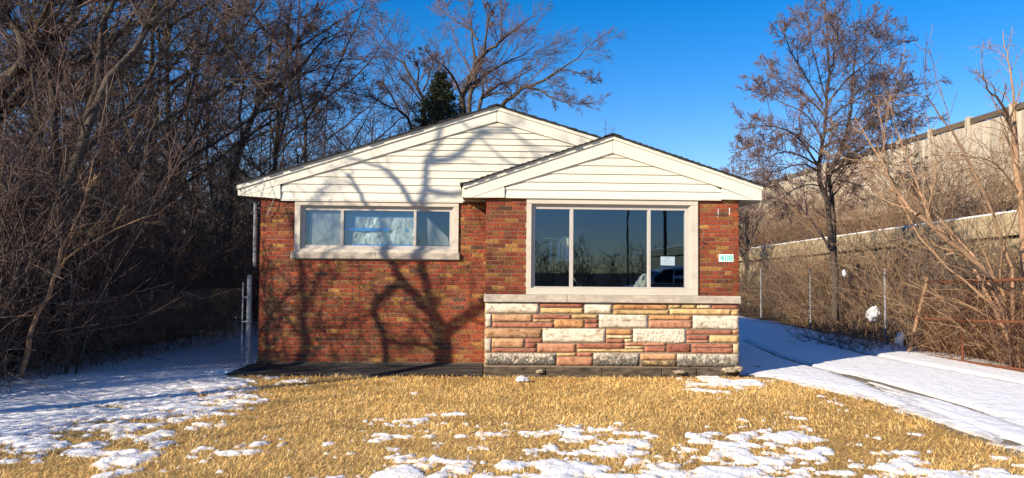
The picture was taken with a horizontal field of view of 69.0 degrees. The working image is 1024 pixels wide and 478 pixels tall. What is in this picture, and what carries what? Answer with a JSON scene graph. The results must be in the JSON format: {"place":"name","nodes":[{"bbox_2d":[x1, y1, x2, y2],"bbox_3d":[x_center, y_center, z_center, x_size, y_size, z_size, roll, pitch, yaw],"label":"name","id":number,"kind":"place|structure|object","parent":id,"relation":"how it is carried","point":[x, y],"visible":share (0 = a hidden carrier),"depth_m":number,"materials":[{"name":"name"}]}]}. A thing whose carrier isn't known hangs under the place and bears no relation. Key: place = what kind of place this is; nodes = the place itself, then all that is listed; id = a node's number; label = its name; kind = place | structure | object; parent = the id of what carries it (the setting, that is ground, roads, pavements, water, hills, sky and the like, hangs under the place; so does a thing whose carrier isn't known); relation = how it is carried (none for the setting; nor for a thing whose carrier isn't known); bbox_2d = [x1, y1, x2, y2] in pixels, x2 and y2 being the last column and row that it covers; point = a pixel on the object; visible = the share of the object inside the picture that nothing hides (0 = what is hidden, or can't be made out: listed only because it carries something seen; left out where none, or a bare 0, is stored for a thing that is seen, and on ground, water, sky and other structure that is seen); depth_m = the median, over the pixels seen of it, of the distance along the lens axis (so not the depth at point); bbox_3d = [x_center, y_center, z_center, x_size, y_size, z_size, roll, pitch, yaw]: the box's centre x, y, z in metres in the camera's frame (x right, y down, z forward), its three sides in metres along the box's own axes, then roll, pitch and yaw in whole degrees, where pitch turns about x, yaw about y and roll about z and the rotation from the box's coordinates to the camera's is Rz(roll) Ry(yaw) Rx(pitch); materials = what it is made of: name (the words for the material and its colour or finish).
{"place":"outdoors","nodes":[
{"label":"outdoors","id":0,"kind":"place"},
{"bbox_2d":[0,371,1023,477],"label":"lawn","id":1,"kind":"structure","parent":0,"point":[658,430],"depth_m":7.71,"materials":[{"name":"plant"}]},
{"bbox_2d":[516,375,528,382],"bbox_3d":[0.157,2.118,11.226,0.216,0.117,0.144,1,-2,-2],"label":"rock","id":2,"kind":"object","parent":1,"relation":"on","point":[521,378],"visible":1,"depth_m":11.19,"materials":[{"name":"white stone"}]},
{"bbox_2d":[673,370,685,373],"bbox_3d":[2.679,2.131,11.925,0.225,0.067,0.125,1,-2,-2],"label":"concrete chunk","id":3,"kind":"object","parent":1,"relation":"on","point":[679,372],"visible":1,"depth_m":11.89,"materials":[{"name":"beige concrete"}]},
{"bbox_2d":[721,367,737,372],"bbox_3d":[3.494,2.099,11.958,0.291,0.098,0.162,1,-2,-2],"label":"concrete chunk","id":4,"kind":"object","parent":1,"relation":"on","point":[730,370],"visible":1,"depth_m":11.91,"materials":[{"name":"beige concrete"}]},
{"bbox_2d":[735,366,742,371],"bbox_3d":[3.635,2.088,11.951,0.155,0.099,0.125,1,-2,-2],"label":"concrete chunk","id":5,"kind":"object","parent":1,"relation":"on","point":[739,368],"visible":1,"depth_m":11.92,"materials":[{"name":"beige concrete"}]},
{"bbox_2d":[0,305,1023,423],"bbox_3d":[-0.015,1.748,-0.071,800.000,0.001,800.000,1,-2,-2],"label":"ground","id":6,"kind":"structure","parent":0,"point":[750,314],"depth_m":21.41,"materials":[{"name":"brown plant"}]},
{"bbox_2d":[0,0,43,65],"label":"bare tree","id":7,"kind":"object","parent":6,"relation":"on","point":[10,35],"visible":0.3,"depth_m":13.84,"materials":[{"name":"brown plant"}]},
{"bbox_2d":[1,0,95,214],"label":"bare tree","id":8,"kind":"object","parent":6,"relation":"on","point":[32,91],"visible":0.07,"depth_m":17.84,"materials":[{"name":"brown plant"}]},
{"bbox_2d":[0,0,127,253],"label":"bare tree","id":9,"kind":"object","parent":6,"relation":"on","point":[15,55],"visible":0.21,"depth_m":13.31,"materials":[{"name":"brown plant"}]},
{"bbox_2d":[2,20,134,141],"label":"bare tree","id":10,"kind":"object","parent":6,"relation":"on","point":[92,73],"visible":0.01,"depth_m":26.33,"materials":[{"name":"brown plant"}]},
{"bbox_2d":[1,28,153,175],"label":"bare tree","id":11,"kind":"object","parent":6,"relation":"on","point":[61,127],"visible":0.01,"depth_m":30.70,"materials":[{"name":"brown plant"}]},
{"bbox_2d":[9,55,185,236],"bbox_3d":[-13.439,-1.545,23.025,5.212,8.148,5.237,-1,-3,24],"label":"bare tree","id":12,"kind":"object","parent":6,"relation":"on","point":[91,133],"depth_m":23.31,"materials":[{"name":"brown plant"}]},
{"bbox_2d":[0,0,210,266],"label":"bare tree","id":13,"kind":"object","parent":6,"relation":"on","point":[82,84],"visible":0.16,"depth_m":14.50,"materials":[{"name":"brown plant"}]},
{"bbox_2d":[0,0,241,388],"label":"edge saplings","id":14,"kind":"object","parent":6,"relation":"on","point":[97,283],"visible":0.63,"depth_m":12.13,"materials":[{"name":"brown plant"}]},
{"bbox_2d":[0,275,252,373],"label":"chain link fence","id":15,"kind":"object","parent":6,"relation":"on","point":[248,321],"visible":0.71,"depth_m":12.03,"materials":[{"name":"metal"}]},
{"bbox_2d":[12,0,268,235],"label":"bare tree","id":16,"kind":"object","parent":6,"relation":"on","point":[173,58],"visible":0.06,"depth_m":23.39,"materials":[{"name":"brown plant"}]},
{"bbox_2d":[0,3,291,398],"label":"woods thicket","id":17,"kind":"object","parent":6,"relation":"on","point":[208,280],"visible":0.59,"depth_m":13.26,"materials":[{"name":"brown plant"}]},
{"bbox_2d":[0,0,292,130],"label":"bare tree","id":18,"kind":"object","parent":6,"relation":"on","point":[42,36],"visible":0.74,"depth_m":13.05,"materials":[{"name":"brown plant"}]},
{"bbox_2d":[8,0,354,332],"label":"bare tree","id":19,"kind":"object","parent":6,"relation":"on","point":[226,40],"visible":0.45,"depth_m":18.86,"materials":[{"name":"brown plant"}]},
{"bbox_2d":[85,0,290,232],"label":"bare tree","id":20,"kind":"object","parent":6,"relation":"on","point":[204,95],"visible":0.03,"depth_m":27.18,"materials":[{"name":"brown plant"}]},
{"bbox_2d":[87,22,299,268],"bbox_3d":[-10.309,-2.446,25.552,6.072,10.209,5.554,0,-3,21],"label":"bare tree","id":21,"kind":"object","parent":6,"relation":"on","point":[204,140],"visible":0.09,"depth_m":25.12,"materials":[{"name":"brown plant"}]},
{"bbox_2d":[3,75,389,326],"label":"woods undergrowth","id":22,"kind":"object","parent":6,"relation":"on","point":[178,195],"visible":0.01,"depth_m":23.98,"materials":[{"name":"brown plant"}]},
{"bbox_2d":[134,0,311,253],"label":"bare tree","id":23,"kind":"object","parent":6,"relation":"on","point":[221,102],"visible":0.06,"depth_m":30.79,"materials":[{"name":"brown plant"}]},
{"bbox_2d":[212,0,373,289],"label":"bare tree","id":24,"kind":"object","parent":6,"relation":"on","point":[316,11],"visible":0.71,"depth_m":21.74,"materials":[{"name":"brown plant"}]},
{"bbox_2d":[281,73,403,163],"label":"bare tree","id":25,"kind":"object","parent":6,"relation":"on","point":[391,91],"visible":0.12,"depth_m":31.98,"materials":[{"name":"brown plant"}]},
{"bbox_2d":[224,364,482,376],"bbox_3d":[-2.499,2.169,12.073,4.051,0.209,0.704,1,-2,-2],"label":"apron","id":26,"kind":"object","parent":6,"relation":"on","point":[402,370],"visible":0.68,"depth_m":12.00,"materials":[{"name":"grey concrete"}]},
{"bbox_2d":[302,69,420,156],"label":"bare tree","id":27,"kind":"object","parent":6,"relation":"on","point":[370,137],"visible":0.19,"depth_m":31.34,"materials":[{"name":"brown plant"}]},
{"bbox_2d":[334,0,465,128],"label":"bare tree","id":28,"kind":"object","parent":6,"relation":"on","point":[415,64],"visible":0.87,"depth_m":26.68,"materials":[{"name":"brown plant"}]},
{"bbox_2d":[356,8,504,132],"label":"bare tree","id":29,"kind":"object","parent":6,"relation":"on","point":[454,86],"visible":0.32,"depth_m":32.85,"materials":[{"name":"brown plant"}]},
{"bbox_2d":[399,70,466,131],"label":"conifer tree","id":30,"kind":"object","parent":6,"relation":"on","point":[441,98],"visible":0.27,"depth_m":23.87,"materials":[{"name":"green plant"}]},
{"bbox_2d":[11,130,891,248],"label":"woods","id":31,"kind":"object","parent":6,"relation":"on","point":[765,228],"visible":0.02,"depth_m":42.37,"materials":[{"name":"brown plant"}]},
{"bbox_2d":[233,103,766,377],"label":"brick house","id":32,"kind":"structure","parent":6,"relation":"on","point":[496,194],"depth_m":12.47,"materials":[{"name":"brick"}]},
{"bbox_2d":[253,201,257,265],"bbox_3d":[-4.475,-0.094,12.985,0.072,1.145,0.068,0,-2,20],"label":"downspout","id":33,"kind":"object","parent":32,"relation":"attached to","point":[255,214],"visible":1,"depth_m":12.96,"materials":[{"name":"metal"}]},
{"bbox_2d":[309,210,340,244],"bbox_3d":[-3.164,-0.186,12.639,0.534,0.616,0.005,1,-2,-2],"label":"frosted film","id":34,"kind":"object","parent":32,"relation":"attached to","point":[325,227],"visible":1,"depth_m":12.64,"materials":[{"name":"white plastic"}]},
{"bbox_2d":[294,201,458,252],"bbox_3d":[-2.276,-0.201,12.609,2.745,0.865,0.154,1,-2,-2],"label":"window","id":35,"kind":"structure","parent":32,"relation":"in","point":[301,207],"depth_m":12.57,"materials":[{"name":"paint"}]},
{"bbox_2d":[344,211,413,245],"bbox_3d":[-2.264,-0.181,12.722,1.193,0.610,0.012,1,-2,-2],"label":"blue plastic sheet","id":36,"kind":"object","parent":32,"relation":"attached to","point":[350,218],"visible":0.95,"depth_m":12.72,"materials":[{"name":"blue plastic"}]},
{"bbox_2d":[345,217,413,245],"bbox_3d":[-2.267,-0.124,12.696,1.192,0.484,0.068,1,-2,-2],"label":"crinkled film","id":37,"kind":"object","parent":36,"relation":"attached to","point":[387,231],"visible":1,"depth_m":12.70,"materials":[{"name":"plastic"}]},
{"bbox_2d":[427,218,448,245],"bbox_3d":[-1.269,-0.131,12.756,0.389,0.493,0.019,1,-2,-2],"label":"hanging cloth","id":38,"kind":"object","parent":32,"relation":"hanging from","point":[437,236],"visible":1,"depth_m":12.75,"materials":[{"name":"fabric"}]},
{"bbox_2d":[544,236,568,248],"bbox_3d":[0.770,0.057,12.540,0.501,0.216,0.112,1,-2,-2],"label":"curtain rod","id":39,"kind":"object","parent":32,"relation":"hanging from","point":[564,241],"visible":0.76,"depth_m":12.52,"materials":[{"name":"fabric"}]},
{"bbox_2d":[544,232,568,269],"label":"rear window","id":40,"kind":"structure","parent":32,"relation":"in","point":[554,251],"depth_m":21.30,"materials":[{"name":"glass"}]},
{"bbox_2d":[526,199,697,295],"bbox_3d":[1.624,0.136,12.112,2.788,1.543,0.154,1,-2,-2],"label":"window","id":41,"kind":"structure","parent":32,"relation":"in","point":[690,208],"depth_m":12.07,"materials":[{"name":"paint"}]},
{"bbox_2d":[633,274,646,286],"bbox_3d":[2.106,0.686,12.288,0.239,0.238,0.050,1,-2,-2],"label":"draped cloth","id":42,"kind":"object","parent":32,"relation":"hanging from","point":[641,281],"visible":0.92,"depth_m":12.29,"materials":[{"name":"white fabric"}]},
{"bbox_2d":[661,257,674,264],"bbox_3d":[2.541,0.359,12.163,0.233,0.144,0.004,1,-2,-2],"label":"paper notice","id":43,"kind":"object","parent":32,"relation":"attached to","point":[667,260],"visible":1,"depth_m":12.16,"materials":[{"name":"white paper"}]},
{"bbox_2d":[719,254,733,261],"bbox_3d":[3.484,0.310,12.117,0.241,0.126,0.016,1,-2,-2],"label":"house number plaque","id":44,"kind":"object","parent":32,"relation":"attached to","point":[726,257],"visible":1,"depth_m":12.11,"materials":[{"name":"white plastic"}]},
{"bbox_2d":[0,313,1023,477],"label":"snow","id":45,"kind":"structure","parent":6,"relation":"on","point":[1000,402],"depth_m":9.38,"materials":[{"name":"white snow"}]},
{"bbox_2d":[0,0,14,191],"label":"bare tree","id":46,"kind":"object","parent":45,"relation":"on","point":[5,188],"visible":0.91,"depth_m":9.12,"materials":[{"name":"brown plant"}]},
{"bbox_2d":[0,0,147,117],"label":"bare tree","id":47,"kind":"object","parent":45,"relation":"on","point":[74,44],"visible":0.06,"depth_m":16.91,"materials":[{"name":"brown plant"}]},
{"bbox_2d":[0,0,167,95],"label":"bare tree","id":48,"kind":"object","parent":45,"relation":"on","point":[12,3],"visible":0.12,"depth_m":14.71,"materials":[{"name":"brown plant"}]},
{"bbox_2d":[19,160,164,373],"bbox_3d":[-6.041,0.353,10.816,1.782,3.070,0.583,2,-3,-30],"label":"sapling","id":49,"kind":"object","parent":45,"relation":"on","point":[38,312],"visible":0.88,"depth_m":10.61,"materials":[{"name":"beige plant"}]},
{"bbox_2d":[0,0,200,368],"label":"bare tree","id":50,"kind":"object","parent":45,"relation":"on","point":[97,92],"visible":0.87,"depth_m":12.18,"materials":[{"name":"brown plant"}]},
{"bbox_2d":[0,0,218,210],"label":"bare tree","id":51,"kind":"object","parent":45,"relation":"on","point":[118,85],"visible":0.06,"depth_m":20.77,"materials":[{"name":"brown plant"}]},
{"bbox_2d":[0,0,246,343],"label":"bare tree","id":52,"kind":"object","parent":45,"relation":"on","point":[132,78],"visible":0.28,"depth_m":14.88,"materials":[{"name":"brown plant"}]},
{"bbox_2d":[17,2,267,241],"bbox_3d":[-10.197,-1.942,20.160,5.607,8.765,5.634,0,-2,17],"label":"bare tree","id":53,"kind":"object","parent":45,"relation":"on","point":[142,83],"visible":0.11,"depth_m":20.51,"materials":[{"name":"brown plant"}]},
{"bbox_2d":[0,0,293,361],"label":"bare tree","id":54,"kind":"object","parent":45,"relation":"on","point":[48,52],"visible":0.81,"depth_m":13.52,"materials":[{"name":"brown plant"}]},
{"bbox_2d":[68,0,362,341],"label":"bare tree","id":55,"kind":"object","parent":45,"relation":"on","point":[207,38],"visible":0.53,"depth_m":17.22,"materials":[{"name":"brown plant"}]},
{"bbox_2d":[111,14,323,329],"bbox_3d":[-7.716,-2.229,19.892,5.043,9.346,5.765,0,-3,22],"label":"bare tree","id":56,"kind":"object","parent":45,"relation":"on","point":[289,129],"visible":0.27,"depth_m":20.16,"materials":[{"name":"brown plant"}]},
{"bbox_2d":[148,89,286,317],"bbox_3d":[-9.303,-1.110,24.034,4.755,7.433,4.778,1,-2,-1],"label":"bare tree","id":57,"kind":"object","parent":45,"relation":"on","point":[238,175],"visible":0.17,"depth_m":23.41,"materials":[{"name":"brown plant"}]},
{"bbox_2d":[124,0,397,178],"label":"bare tree","id":58,"kind":"object","parent":45,"relation":"on","point":[313,83],"visible":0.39,"depth_m":21.94,"materials":[{"name":"brown plant"}]},
{"bbox_2d":[180,72,341,244],"bbox_3d":[-10.083,-1.951,29.368,6.589,9.535,4.756,2,-3,-34],"label":"bare tree","id":59,"kind":"object","parent":45,"relation":"on","point":[270,133],"visible":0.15,"depth_m":29.69,"materials":[{"name":"brown plant"}]},
{"bbox_2d":[174,15,362,230],"bbox_3d":[-9.158,-2.899,27.520,6.720,11.298,6.146,0,-3,21],"label":"bare tree","id":60,"kind":"object","parent":45,"relation":"on","point":[328,133],"visible":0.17,"depth_m":28.09,"materials":[{"name":"brown plant"}]},
{"bbox_2d":[203,0,404,209],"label":"bare tree","id":61,"kind":"object","parent":45,"relation":"on","point":[354,107],"visible":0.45,"depth_m":25.68,"materials":[{"name":"brown plant"}]},
{"bbox_2d":[279,116,382,166],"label":"scrub tree","id":62,"kind":"object","parent":45,"relation":"on","point":[304,139],"visible":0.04,"depth_m":21.32,"materials":[{"name":"brown plant"}]},
{"bbox_2d":[895,332,904,345],"bbox_3d":[8.449,2.186,16.230,0.210,0.329,0.191,1,-2,-2],"label":"plastic bag","id":63,"kind":"object","parent":45,"relation":"on","point":[901,341],"visible":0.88,"depth_m":16.17,"materials":[{"name":"white plastic"}]},
{"bbox_2d":[418,0,625,118],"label":"bare tree","id":64,"kind":"object","parent":6,"relation":"on","point":[469,85],"visible":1,"depth_m":29.46,"materials":[{"name":"brown plant"}]},
{"bbox_2d":[719,122,782,308],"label":"scrub tree","id":65,"kind":"object","parent":6,"relation":"on","point":[744,229],"visible":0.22,"depth_m":33.92,"materials":[{"name":"brown plant"}]},
{"bbox_2d":[739,268,886,344],"bbox_3d":[9.348,1.975,26.125,0.238,1.850,17.421,0,-2,5],"label":"chain link fence","id":66,"kind":"object","parent":6,"relation":"on","point":[761,297],"visible":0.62,"depth_m":22.35,"materials":[{"name":"metal"}]},
{"bbox_2d":[719,0,952,319],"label":"bare tree","id":67,"kind":"object","parent":6,"relation":"on","point":[871,123],"visible":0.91,"depth_m":19.99,"materials":[{"name":"brown plant"}]},
{"bbox_2d":[770,305,933,354],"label":"dead sticks","id":68,"kind":"object","parent":6,"relation":"on","point":[850,337],"visible":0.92,"depth_m":16.77,"materials":[{"name":"brown plant"}]},
{"bbox_2d":[739,210,1019,338],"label":"ramp wall","id":69,"kind":"structure","parent":6,"relation":"on","point":[1006,220],"depth_m":23.68,"materials":[{"name":"concrete"}]},
{"bbox_2d":[739,181,1023,367],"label":"fence brush","id":70,"kind":"object","parent":6,"relation":"on","point":[862,295],"visible":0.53,"depth_m":17.96,"materials":[{"name":"brown plant"}]},
{"bbox_2d":[866,305,880,321],"bbox_3d":[8.710,1.800,17.968,0.343,0.404,0.327,1,-2,-2],"label":"plastic bag","id":71,"kind":"object","parent":70,"relation":"hanging from","point":[872,310],"visible":0.88,"depth_m":17.88,"materials":[{"name":"white plastic"}]},
{"bbox_2d":[817,26,1023,340],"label":"leaning tree","id":72,"kind":"object","parent":6,"relation":"on","point":[971,257],"visible":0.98,"depth_m":13.70,"materials":[{"name":"beige plant"}]},
{"bbox_2d":[907,277,1023,371],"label":"rusty gate","id":73,"kind":"structure","parent":6,"relation":"on","point":[917,318],"depth_m":14.00,"materials":[{"name":"brown metal"}]},
{"bbox_2d":[928,25,1023,351],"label":"bare tree","id":74,"kind":"object","parent":6,"relation":"on","point":[1011,126],"visible":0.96,"depth_m":13.93,"materials":[{"name":"beige plant"}]},
{"bbox_2d":[0,0,1023,269],"label":"sky","id":75,"kind":"structure","parent":0,"point":[673,78],"materials":[{"name":"blue"}]},
{"bbox_2d":[691,336,1023,458],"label":"driveway","id":76,"kind":"structure","parent":0,"point":[1007,442],"depth_m":10.02,"materials":[{"name":"snow"},{"name":"concrete"}]},
{"bbox_2d":[743,201,1017,246],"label":"wall","id":77,"kind":"structure","parent":0,"point":[999,210],"depth_m":37.00,"materials":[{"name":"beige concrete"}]},
{"bbox_2d":[739,109,1023,247],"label":"bank brush","id":78,"kind":"object","parent":77,"relation":"on","point":[959,189],"visible":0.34,"depth_m":30.93,"materials":[{"name":"brown plant"}]},
{"bbox_2d":[742,102,1023,227],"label":"noise barrier","id":79,"kind":"object","parent":77,"relation":"on","point":[960,131],"visible":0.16,"depth_m":40.48,"materials":[{"name":"beige concrete"}]}
]}

